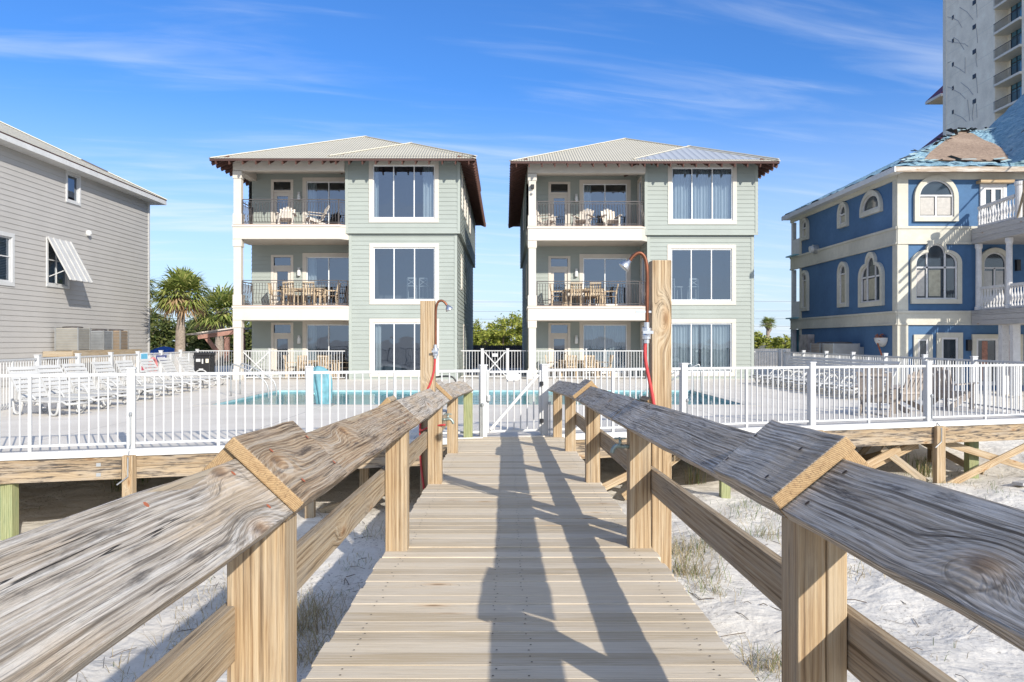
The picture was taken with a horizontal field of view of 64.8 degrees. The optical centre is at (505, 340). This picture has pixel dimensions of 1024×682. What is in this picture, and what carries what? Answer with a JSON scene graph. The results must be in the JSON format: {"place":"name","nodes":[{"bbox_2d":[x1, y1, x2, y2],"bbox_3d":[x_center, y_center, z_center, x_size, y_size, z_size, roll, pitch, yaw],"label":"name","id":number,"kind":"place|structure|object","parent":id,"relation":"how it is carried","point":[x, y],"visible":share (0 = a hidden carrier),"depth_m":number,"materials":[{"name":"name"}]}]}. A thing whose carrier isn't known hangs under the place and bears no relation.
{"place":"outdoors","nodes":[
{"label":"outdoors","id":0,"kind":"place"},
{"bbox_2d":[194,352,215,371],"bbox_3d":[-12.550,1.025,33.700,0.700,1.090,0.660,0,0,0],"label":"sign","id":1,"kind":"object","parent":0,"point":[205,361],"visible":0.84,"depth_m":33.40,"materials":[{"name":"black plastic"}]},
{"bbox_2d":[0,0,942,341],"label":"sky","id":2,"kind":"structure","parent":0,"point":[142,92],"materials":[{"name":"blue"}]},
{"bbox_2d":[0,342,1023,681],"bbox_3d":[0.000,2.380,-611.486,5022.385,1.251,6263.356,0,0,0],"label":"sand ground","id":3,"kind":"structure","parent":0,"point":[956,638],"depth_m":9.44,"materials":[{"name":"white sand"}]},
{"bbox_2d":[0,121,166,387],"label":"grey house","id":4,"kind":"structure","parent":3,"relation":"on","point":[74,240],"depth_m":31.03,"materials":[{"name":"grey wood"}]},
{"bbox_2d":[0,231,14,286],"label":"window","id":5,"kind":"structure","parent":4,"relation":"in","point":[7,244],"depth_m":27.74,"materials":[{"name":"white glass"}]},
{"bbox_2d":[46,237,69,288],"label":"window","id":6,"kind":"structure","parent":4,"relation":"in","point":[53,265],"depth_m":30.63,"materials":[{"name":"white glass"}]},
{"bbox_2d":[65,170,80,205],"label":"window","id":7,"kind":"structure","parent":4,"relation":"in","point":[73,181],"depth_m":32.14,"materials":[{"name":"white glass"}]},
{"bbox_2d":[150,303,186,362],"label":"scrub oak","id":8,"kind":"object","parent":3,"relation":"on","point":[157,336],"visible":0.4,"depth_m":64.64,"materials":[{"name":"green plant"}]},
{"bbox_2d":[145,263,213,375],"bbox_3d":[-14.772,-0.860,36.993,3.349,5.332,3.212,0,0,0],"label":"palm tree","id":9,"kind":"object","parent":3,"relation":"on","point":[181,301],"visible":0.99,"depth_m":36.57,"materials":[{"name":"green plant"}]},
{"bbox_2d":[185,314,233,362],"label":"scrub oak","id":10,"kind":"object","parent":3,"relation":"on","point":[199,344],"visible":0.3,"depth_m":64.31,"materials":[{"name":"green plant"}]},
{"bbox_2d":[186,282,251,365],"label":"palm tree","id":11,"kind":"object","parent":3,"relation":"on","point":[222,318],"visible":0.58,"depth_m":57.17,"materials":[{"name":"green plant"}]},
{"bbox_2d":[186,327,251,360],"bbox_3d":[-13.942,0.151,40.000,2.800,1.658,2.400,0,0,0],"label":"timber pergola","id":12,"kind":"object","parent":3,"relation":"on","point":[206,335],"visible":0.76,"depth_m":38.85,"materials":[{"name":"brown wood"}]},
{"bbox_2d":[230,321,251,361],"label":"scrub oak","id":13,"kind":"object","parent":3,"relation":"on","point":[248,341],"visible":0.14,"depth_m":66.25,"materials":[{"name":"green plant"}]},
{"bbox_2d":[419,299,452,495],"bbox_3d":[-0.740,1.274,8.482,0.440,3.423,0.273,0,0,33],"label":"outdoor shower","id":14,"kind":"object","parent":3,"relation":"on","point":[429,349],"visible":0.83,"depth_m":8.50,"materials":[{"name":"beige wood"}]},
{"bbox_2d":[473,318,492,344],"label":"oak","id":15,"kind":"object","parent":3,"relation":"on","point":[481,334],"visible":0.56,"depth_m":77.46,"materials":[{"name":"green plant"}]},
{"bbox_2d":[473,345,521,367],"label":"timber fence","id":16,"kind":"object","parent":3,"relation":"on","point":[512,358],"visible":0.27,"depth_m":52.99,"materials":[{"name":"wood"}]},
{"bbox_2d":[486,313,517,356],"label":"oak","id":17,"kind":"object","parent":3,"relation":"on","point":[501,333],"visible":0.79,"depth_m":79.07,"materials":[{"name":"green plant"}]},
{"bbox_2d":[0,418,1023,539],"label":"timber deck edge","id":18,"kind":"object","parent":3,"relation":"on","point":[16,468],"visible":0.41,"depth_m":13.32,"materials":[{"name":"brown wood"}]},
{"bbox_2d":[0,375,1023,452],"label":"pool deck","id":19,"kind":"structure","parent":3,"relation":"on","point":[150,419],"depth_m":17.81,"materials":[{"name":"concrete"}]},
{"bbox_2d":[6,366,92,415],"bbox_3d":[-9.914,1.077,17.556,1.757,1.032,0.811,0,0,20],"label":"sun lounger","id":20,"kind":"object","parent":19,"relation":"on","point":[44,395],"visible":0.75,"depth_m":17.59,"materials":[{"name":"white plastic"}]},
{"bbox_2d":[35,364,116,410],"bbox_3d":[-10.011,1.077,18.811,1.757,1.032,0.811,0,0,18],"label":"sun lounger","id":21,"kind":"object","parent":19,"relation":"on","point":[47,369],"visible":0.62,"depth_m":18.91,"materials":[{"name":"white plastic"}]},
{"bbox_2d":[43,349,141,379],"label":"timber platform","id":22,"kind":"structure","parent":19,"relation":"on","point":[83,352],"depth_m":30.85,"materials":[{"name":"brown wood"}]},
{"bbox_2d":[54,326,90,350],"bbox_3d":[-16.400,-0.095,30.600,0.900,0.930,0.900,0,0,0],"label":"air conditioner","id":23,"kind":"object","parent":22,"relation":"on","point":[69,338],"visible":1,"depth_m":30.18,"materials":[{"name":"metal"}]},
{"bbox_2d":[91,329,112,349],"bbox_3d":[-16.400,-0.055,32.600,0.750,0.850,0.750,0,0,0],"label":"air conditioner","id":24,"kind":"object","parent":22,"relation":"on","point":[101,339],"visible":0.79,"depth_m":32.25,"materials":[{"name":"metal"}]},
{"bbox_2d":[109,329,128,349],"bbox_3d":[-16.400,-0.065,34.000,0.730,0.870,0.730,0,0,0],"label":"air conditioner","id":25,"kind":"object","parent":22,"relation":"on","point":[120,338],"visible":0.63,"depth_m":33.73,"materials":[{"name":"metal"}]},
{"bbox_2d":[0,349,198,408],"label":"pool fence","id":26,"kind":"object","parent":19,"relation":"on","point":[37,359],"visible":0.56,"depth_m":23.52,"materials":[{"name":"white metal"}]},
{"bbox_2d":[61,363,138,405],"bbox_3d":[-10.118,1.077,20.165,1.757,1.032,0.811,0,0,16],"label":"sun lounger","id":27,"kind":"object","parent":19,"relation":"on","point":[75,368],"visible":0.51,"depth_m":20.22,"materials":[{"name":"white plastic"}]},
{"bbox_2d":[91,361,162,400],"bbox_3d":[-10.263,1.077,21.919,1.757,1.032,0.811,0,0,14],"label":"sun lounger","id":28,"kind":"object","parent":19,"relation":"on","point":[98,367],"visible":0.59,"depth_m":21.95,"materials":[{"name":"white plastic"}]},
{"bbox_2d":[114,360,180,396],"bbox_3d":[-10.394,1.077,23.524,1.757,1.032,0.811,0,0,12],"label":"sun lounger","id":29,"kind":"object","parent":19,"relation":"on","point":[124,366],"visible":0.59,"depth_m":23.50,"materials":[{"name":"white plastic"}]},
{"bbox_2d":[138,358,201,391],"bbox_3d":[-10.554,1.077,25.428,1.757,1.032,0.811,0,0,10],"label":"sun lounger","id":30,"kind":"object","parent":19,"relation":"on","point":[148,366],"visible":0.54,"depth_m":25.44,"materials":[{"name":"white plastic"}]},
{"bbox_2d":[157,358,216,388],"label":"sun lounger","id":31,"kind":"object","parent":19,"relation":"on","point":[171,367],"visible":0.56,"depth_m":27.05,"materials":[{"name":"white plastic"}]},
{"bbox_2d":[176,356,229,385],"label":"sun lounger","id":32,"kind":"object","parent":19,"relation":"on","point":[183,361],"visible":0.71,"depth_m":28.96,"materials":[{"name":"white plastic"}]},
{"bbox_2d":[0,364,487,451],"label":"pool fence","id":33,"kind":"object","parent":19,"relation":"on","point":[131,374],"visible":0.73,"depth_m":12.13,"materials":[{"name":"white metal"}]},
{"bbox_2d":[230,363,276,401],"bbox_3d":[-7.405,1.328,23.800,1.155,1.345,0.844,0,0,0],"label":"pool handrail","id":34,"kind":"object","parent":19,"relation":"on","point":[240,366],"visible":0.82,"depth_m":23.40,"materials":[{"name":"metal"}]},
{"bbox_2d":[199,348,344,378],"bbox_3d":[-9.827,0.954,33.825,6.400,1.285,0.110,0,0,7],"label":"pool fence","id":35,"kind":"object","parent":19,"relation":"on","point":[315,351],"visible":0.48,"depth_m":33.74,"materials":[{"name":"white metal"}]},
{"bbox_2d":[209,136,486,379],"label":"beach house","id":36,"kind":"structure","parent":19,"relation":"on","point":[397,215],"depth_m":33.73,"materials":[{"name":"green"}]},
{"bbox_2d":[243,351,270,377],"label":"cross braced gate","id":37,"kind":"structure","parent":36,"relation":"attached to","point":[256,363],"depth_m":33.45,"materials":[{"name":"white metal"}]},
{"bbox_2d":[271,322,292,375],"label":"door","id":38,"kind":"structure","parent":36,"relation":"in","point":[281,332],"depth_m":35.37,"materials":[{"name":"white glass"}]},
{"bbox_2d":[271,255,292,304],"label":"door","id":39,"kind":"structure","parent":36,"relation":"in","point":[281,265],"depth_m":35.37,"materials":[{"name":"white glass"}]},
{"bbox_2d":[271,179,292,223],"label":"door","id":40,"kind":"structure","parent":36,"relation":"in","point":[280,188],"depth_m":35.37,"materials":[{"name":"white glass"}]},
{"bbox_2d":[276,207,296,223],"bbox_3d":[-9.315,-5.295,34.387,0.810,1.002,0.977,0,0,-10],"label":"adirondack chair","id":41,"kind":"object","parent":36,"relation":"on","point":[289,214],"visible":0.7,"depth_m":34.61,"materials":[{"name":"white wood"}]},
{"bbox_2d":[302,177,344,224],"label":"sliding door","id":42,"kind":"structure","parent":36,"relation":"in","point":[315,187],"depth_m":36.66,"materials":[{"name":"grey glass"}]},
{"bbox_2d":[302,321,348,377],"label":"sliding door","id":43,"kind":"structure","parent":36,"relation":"in","point":[316,335],"depth_m":37.89,"materials":[{"name":"grey glass"}]},
{"bbox_2d":[302,253,348,304],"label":"sliding door","id":44,"kind":"structure","parent":36,"relation":"in","point":[315,266],"depth_m":37.73,"materials":[{"name":"grey glass"}]},
{"bbox_2d":[369,319,438,376],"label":"window","id":45,"kind":"structure","parent":36,"relation":"in","point":[394,344],"depth_m":36.80,"materials":[{"name":"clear glass"}]},
{"bbox_2d":[369,243,438,303],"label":"window","id":46,"kind":"structure","parent":36,"relation":"in","point":[397,262],"depth_m":36.80,"materials":[{"name":"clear glass"}]},
{"bbox_2d":[369,161,438,222],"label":"window","id":47,"kind":"structure","parent":36,"relation":"in","point":[407,192],"depth_m":34.51,"materials":[{"name":"clear glass"}]},
{"bbox_2d":[461,348,483,376],"bbox_3d":[-1.403,0.954,34.300,0.980,1.285,0.135,0,0,0],"label":"pool fence","id":48,"kind":"object","parent":19,"relation":"on","point":[482,355],"visible":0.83,"depth_m":34.29,"materials":[{"name":"white metal"}]},
{"bbox_2d":[484,350,505,376],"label":"cross braced gate","id":49,"kind":"structure","parent":48,"relation":"attached to","point":[494,354],"depth_m":34.28,"materials":[{"name":"white metal"}]},
{"bbox_2d":[192,389,760,405],"bbox_3d":[-0.700,1.592,23.200,14.040,0.008,6.640,0,0,0],"label":"pool coping","id":50,"kind":"object","parent":19,"relation":"on","point":[212,403],"visible":0.52,"depth_m":20.18,"materials":[{"name":"concrete"}]},
{"bbox_2d":[313,366,334,405],"bbox_3d":[-4.528,1.107,19.890,0.557,0.984,0.420,0,0,0],"label":"pool lift","id":51,"kind":"object","parent":50,"relation":"on","point":[317,387],"visible":0.83,"depth_m":19.77,"materials":[{"name":"teal plastic"}]},
{"bbox_2d":[220,390,738,403],"bbox_3d":[-0.700,2.050,23.200,13.392,0.899,5.992,0,0,0],"label":"pool basin","id":52,"kind":"object","parent":19,"relation":"in","point":[342,392],"visible":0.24,"depth_m":26.20,"materials":[{"name":"liquid"}]},
{"bbox_2d":[527,348,642,378],"bbox_3d":[3.400,0.954,33.900,4.940,1.285,0.080,0,0,0],"label":"pool fence","id":53,"kind":"object","parent":19,"relation":"on","point":[585,350],"visible":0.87,"depth_m":33.89,"materials":[{"name":"white metal"}]},
{"bbox_2d":[508,138,780,378],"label":"beach house","id":54,"kind":"structure","parent":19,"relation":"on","point":[690,212],"depth_m":34.22,"materials":[{"name":"green"}]},
{"bbox_2d":[548,323,569,375],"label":"door","id":55,"kind":"structure","parent":54,"relation":"in","point":[558,333],"depth_m":35.87,"materials":[{"name":"white glass"}]},
{"bbox_2d":[548,256,569,305],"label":"door","id":56,"kind":"structure","parent":54,"relation":"in","point":[558,266],"depth_m":35.87,"materials":[{"name":"white glass"}]},
{"bbox_2d":[548,182,569,225],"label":"door","id":57,"kind":"structure","parent":54,"relation":"in","point":[557,191],"depth_m":35.87,"materials":[{"name":"white glass"}]},
{"bbox_2d":[571,209,593,225],"bbox_3d":[3.387,-5.295,34.880,0.810,1.002,0.977,0,0,25],"label":"adirondack chair","id":58,"kind":"object","parent":54,"relation":"on","point":[588,217],"visible":0.81,"depth_m":34.88,"materials":[{"name":"white wood"}]},
{"bbox_2d":[579,322,630,376],"bbox_3d":[4.429,0.350,35.965,2.280,2.500,0.300,0,0,0],"label":"sliding door","id":59,"kind":"structure","parent":54,"relation":"in","point":[592,335],"depth_m":36.04,"materials":[{"name":"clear glass"}]},
{"bbox_2d":[579,254,630,305],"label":"sliding door","id":60,"kind":"structure","parent":54,"relation":"in","point":[592,267],"depth_m":38.19,"materials":[{"name":"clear glass"}]},
{"bbox_2d":[579,180,630,225],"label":"sliding door","id":61,"kind":"structure","parent":54,"relation":"in","point":[589,190],"depth_m":36.90,"materials":[{"name":"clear glass"}]},
{"bbox_2d":[599,209,621,225],"bbox_3d":[4.538,-5.295,34.937,0.810,1.002,0.977,0,0,-8],"label":"adirondack chair","id":62,"kind":"object","parent":54,"relation":"on","point":[612,217],"visible":0.71,"depth_m":35.04,"materials":[{"name":"white wood"}]},
{"bbox_2d":[637,176,644,225],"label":"door","id":63,"kind":"structure","parent":54,"relation":"in","point":[639,182],"depth_m":35.34,"materials":[{"name":"white glass"}]},
{"bbox_2d":[640,253,644,305],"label":"window","id":64,"kind":"structure","parent":54,"relation":"in","point":[642,265],"depth_m":35.46,"materials":[{"name":"white glass"}]},
{"bbox_2d":[667,245,735,304],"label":"window","id":65,"kind":"structure","parent":54,"relation":"in","point":[688,261],"depth_m":36.48,"materials":[{"name":"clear glass"}]},
{"bbox_2d":[668,163,736,223],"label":"window","id":66,"kind":"structure","parent":54,"relation":"in","point":[700,194],"depth_m":34.17,"materials":[{"name":"clear glass"}]},
{"bbox_2d":[672,319,735,375],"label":"window","id":67,"kind":"structure","parent":54,"relation":"in","point":[704,342],"depth_m":34.30,"materials":[{"name":"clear glass"}]},
{"bbox_2d":[707,255,721,289],"bbox_3d":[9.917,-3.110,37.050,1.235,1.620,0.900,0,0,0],"label":"window","id":68,"kind":"structure","parent":54,"relation":"in","point":[716,259],"depth_m":36.65,"materials":[{"name":"glass"}]},
{"bbox_2d":[754,349,780,376],"bbox_3d":[11.213,0.974,34.600,1.210,1.245,0.135,0,0,0],"label":"pool fence","id":69,"kind":"object","parent":19,"relation":"on","point":[779,357],"visible":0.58,"depth_m":34.59,"materials":[{"name":"white metal"}]},
{"bbox_2d":[749,356,800,383],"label":"sun lounger","id":70,"kind":"object","parent":19,"relation":"on","point":[791,362],"visible":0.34,"depth_m":30.10,"materials":[{"name":"white plastic"}]},
{"bbox_2d":[539,361,1023,434],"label":"pool fence","id":71,"kind":"object","parent":19,"relation":"on","point":[810,367],"visible":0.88,"depth_m":15.27,"materials":[{"name":"white metal"}]},
{"bbox_2d":[486,370,543,432],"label":"pool gate","id":72,"kind":"structure","parent":71,"relation":"attached to","point":[513,375],"depth_m":13.58,"materials":[{"name":"white plastic"}]},
{"bbox_2d":[759,356,811,384],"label":"sun lounger","id":73,"kind":"object","parent":19,"relation":"on","point":[802,360],"visible":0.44,"depth_m":29.02,"materials":[{"name":"white plastic"}]},
{"bbox_2d":[769,357,824,387],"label":"sun lounger","id":74,"kind":"object","parent":19,"relation":"on","point":[818,360],"visible":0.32,"depth_m":27.86,"materials":[{"name":"white plastic"}]},
{"bbox_2d":[780,358,837,388],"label":"sun lounger","id":75,"kind":"object","parent":19,"relation":"on","point":[830,361],"visible":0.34,"depth_m":26.79,"materials":[{"name":"white plastic"}]},
{"bbox_2d":[791,358,847,391],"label":"sun lounger","id":76,"kind":"object","parent":19,"relation":"on","point":[831,377],"visible":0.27,"depth_m":25.79,"materials":[{"name":"white plastic"}]},
{"bbox_2d":[805,359,863,392],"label":"sun lounger","id":77,"kind":"object","parent":19,"relation":"on","point":[849,361],"visible":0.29,"depth_m":24.84,"materials":[{"name":"white plastic"}]},
{"bbox_2d":[820,360,882,395],"bbox_3d":[10.029,1.077,23.454,1.757,1.032,0.811,0,0,-20],"label":"sun lounger","id":78,"kind":"object","parent":19,"relation":"on","point":[865,362],"visible":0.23,"depth_m":23.63,"materials":[{"name":"white plastic"}]},
{"bbox_2d":[835,361,900,397],"bbox_3d":[10.030,1.077,22.351,1.757,1.032,0.811,0,0,-22],"label":"sun lounger","id":79,"kind":"object","parent":19,"relation":"on","point":[882,363],"visible":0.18,"depth_m":22.41,"materials":[{"name":"white plastic"}]},
{"bbox_2d":[852,368,900,416],"bbox_3d":[8.052,1.085,17.516,0.891,1.103,1.075,0,0,30],"label":"adirondack chair","id":80,"kind":"object","parent":19,"relation":"on","point":[875,389],"visible":0.59,"depth_m":17.26,"materials":[{"name":"white wood"}]},
{"bbox_2d":[879,369,922,412],"bbox_3d":[9.030,1.131,18.317,0.810,1.002,0.977,0,0,-20],"label":"adirondack chair","id":81,"kind":"object","parent":19,"relation":"on","point":[909,391],"visible":0.46,"depth_m":18.06,"materials":[{"name":"white wood"}]},
{"bbox_2d":[782,350,1023,411],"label":"pool fence","id":82,"kind":"object","parent":19,"relation":"on","point":[786,356],"visible":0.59,"depth_m":20.43,"materials":[{"name":"white metal"}]},
{"bbox_2d":[922,364,978,410],"bbox_3d":[10.366,1.085,18.951,1.075,1.103,0.891,0,0,-30],"label":"adirondack chair","id":83,"kind":"object","parent":19,"relation":"on","point":[946,388],"visible":0.57,"depth_m":18.77,"materials":[{"name":"white wood"}]},
{"bbox_2d":[76,516,975,681],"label":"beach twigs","id":84,"kind":"object","parent":3,"relation":"on","point":[689,592],"visible":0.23,"depth_m":8.52,"materials":[{"name":"brown wood"}]},
{"bbox_2d":[31,445,1023,681],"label":"dry dune grass","id":85,"kind":"structure","parent":3,"relation":"on","point":[306,615],"depth_m":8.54,"materials":[{"name":"beige plant"}]},
{"bbox_2d":[301,437,756,681],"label":"boardwalk","id":86,"kind":"structure","parent":3,"relation":"on","point":[519,560],"depth_m":4.32,"materials":[{"name":"brown wood"}]},
{"bbox_2d":[0,380,472,681],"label":"wooden railing","id":87,"kind":"object","parent":86,"relation":"on","point":[79,591],"visible":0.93,"depth_m":2.13,"materials":[{"name":"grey wood"}]},
{"bbox_2d":[548,379,1023,681],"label":"wooden railing","id":88,"kind":"object","parent":86,"relation":"on","point":[832,500],"visible":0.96,"depth_m":2.32,"materials":[{"name":"grey wood"}]},
{"bbox_2d":[619,251,671,571],"bbox_3d":[0.990,1.245,5.624,0.393,3.738,0.181,0,0,-26],"label":"outdoor shower","id":89,"kind":"object","parent":3,"relation":"on","point":[657,332],"visible":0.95,"depth_m":5.60,"materials":[{"name":"beige wood"}]},
{"bbox_2d":[754,330,770,348],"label":"bush","id":90,"kind":"object","parent":3,"relation":"on","point":[759,339],"visible":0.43,"depth_m":65.64,"materials":[{"name":"green plant"}]},
{"bbox_2d":[759,316,776,346],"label":"palm tree","id":91,"kind":"object","parent":3,"relation":"on","point":[767,321],"visible":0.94,"depth_m":69.86,"materials":[{"name":"green plant"}]},
{"bbox_2d":[754,349,790,365],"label":"timber fence","id":92,"kind":"object","parent":3,"relation":"on","point":[762,358],"visible":0.2,"depth_m":57.99,"materials":[{"name":"grey wood"}]},
{"bbox_2d":[764,334,790,350],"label":"bush","id":93,"kind":"object","parent":3,"relation":"on","point":[782,344],"visible":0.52,"depth_m":63.06,"materials":[{"name":"green plant"}]},
{"bbox_2d":[822,342,859,365],"bbox_3d":[13.300,0.540,31.982,1.050,1.020,1.050,0,0,0],"label":"air conditioner","id":94,"kind":"object","parent":3,"relation":"on","point":[840,347],"visible":0.61,"depth_m":31.48,"materials":[{"name":"metal"}]},
{"bbox_2d":[781,94,1023,395],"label":"blue house","id":95,"kind":"structure","parent":3,"relation":"on","point":[920,252],"depth_m":28.80,"materials":[{"name":"paint"}]},
{"bbox_2d":[800,218,808,240],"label":"window","id":96,"kind":"structure","parent":95,"relation":"in","point":[804,225],"depth_m":37.61,"materials":[{"name":"yellow paint"}]},
{"bbox_2d":[800,270,808,310],"bbox_3d":[13.940,-2.350,37.587,0.120,1.900,0.856,0,0,0],"label":"window","id":97,"kind":"structure","parent":95,"relation":"in","point":[804,277],"depth_m":37.69,"materials":[{"name":"yellow paint"}]},
{"bbox_2d":[799,335,813,355],"bbox_3d":[13.825,0.192,37.087,0.330,0.972,1.152,0,0,0],"label":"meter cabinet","id":98,"kind":"object","parent":95,"relation":"attached to","point":[805,341],"visible":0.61,"depth_m":36.77,"materials":[{"name":"grey metal"}]},
{"bbox_2d":[837,202,848,228],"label":"window","id":99,"kind":"structure","parent":95,"relation":"in","point":[843,208],"depth_m":33.35,"materials":[{"name":"yellow paint"}]},
{"bbox_2d":[837,262,848,307],"bbox_3d":[13.940,-2.340,33.326,0.120,1.880,0.924,0,0,0],"label":"window","id":100,"kind":"structure","parent":95,"relation":"in","point":[843,269],"depth_m":33.37,"materials":[{"name":"yellow paint"}]},
{"bbox_2d":[859,190,882,217],"bbox_3d":[13.940,-5.280,30.771,0.120,0.920,1.748,0,0,0],"label":"window","id":101,"kind":"structure","parent":95,"relation":"in","point":[872,202],"depth_m":30.75,"materials":[{"name":"yellow paint"}]},
{"bbox_2d":[858,252,884,306],"bbox_3d":[13.940,-2.360,30.769,0.120,2.080,2.008,0,0,0],"label":"window","id":102,"kind":"structure","parent":95,"relation":"in","point":[871,275],"depth_m":30.78,"materials":[{"name":"yellow paint"}]},
{"bbox_2d":[913,335,932,371],"bbox_3d":[14.885,0.510,28.765,0.670,1.480,0.070,0,0,0],"label":"window","id":103,"kind":"structure","parent":95,"relation":"in","point":[922,344],"depth_m":28.73,"materials":[{"name":"yellow paint"}]},
{"bbox_2d":[913,175,958,221],"bbox_3d":[15.340,-5.080,28.740,1.560,1.640,0.120,0,0,0],"label":"window","id":104,"kind":"structure","parent":95,"relation":"in","point":[936,197],"depth_m":28.76,"materials":[{"name":"yellow paint"}]},
{"bbox_2d":[910,239,961,303],"bbox_3d":[15.340,-2.475,28.740,1.800,2.290,0.120,0,0,0],"label":"window","id":105,"kind":"structure","parent":95,"relation":"in","point":[935,271],"depth_m":28.78,"materials":[{"name":"white glass"}]},
{"bbox_2d":[936,333,962,383],"bbox_3d":[15.835,0.640,28.765,0.930,1.880,0.070,0,0,0],"label":"door","id":106,"kind":"structure","parent":95,"relation":"in","point":[948,345],"depth_m":28.75,"materials":[{"name":"yellow paint"}]},
{"bbox_2d":[979,184,1006,224],"bbox_3d":[17.390,-4.850,28.765,0.940,1.500,0.070,0,0,0],"label":"door","id":107,"kind":"structure","parent":95,"relation":"in","point":[988,193],"depth_m":28.75,"materials":[{"name":"white paint"}]},
{"bbox_2d":[982,248,1005,307],"bbox_3d":[17.430,-2.210,28.740,1.140,2.220,0.120,0,0,0],"label":"window","id":108,"kind":"structure","parent":95,"relation":"in","point":[993,259],"depth_m":28.78,"materials":[{"name":"yellow paint"}]},
{"bbox_2d":[971,334,1022,384],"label":"door","id":109,"kind":"structure","parent":95,"relation":"in","point":[984,346],"depth_m":28.78,"materials":[{"name":"yellow paint"}]},
{"bbox_2d":[922,86,942,147],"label":"red roofed building","id":110,"kind":"structure","parent":3,"relation":"on","point":[936,99],"depth_m":124.52,"materials":[{"name":"metal"}]},
{"bbox_2d":[943,0,1023,137],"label":"condominium tower","id":111,"kind":"structure","parent":3,"relation":"on","point":[983,63],"depth_m":101.89,"materials":[{"name":"paint"}]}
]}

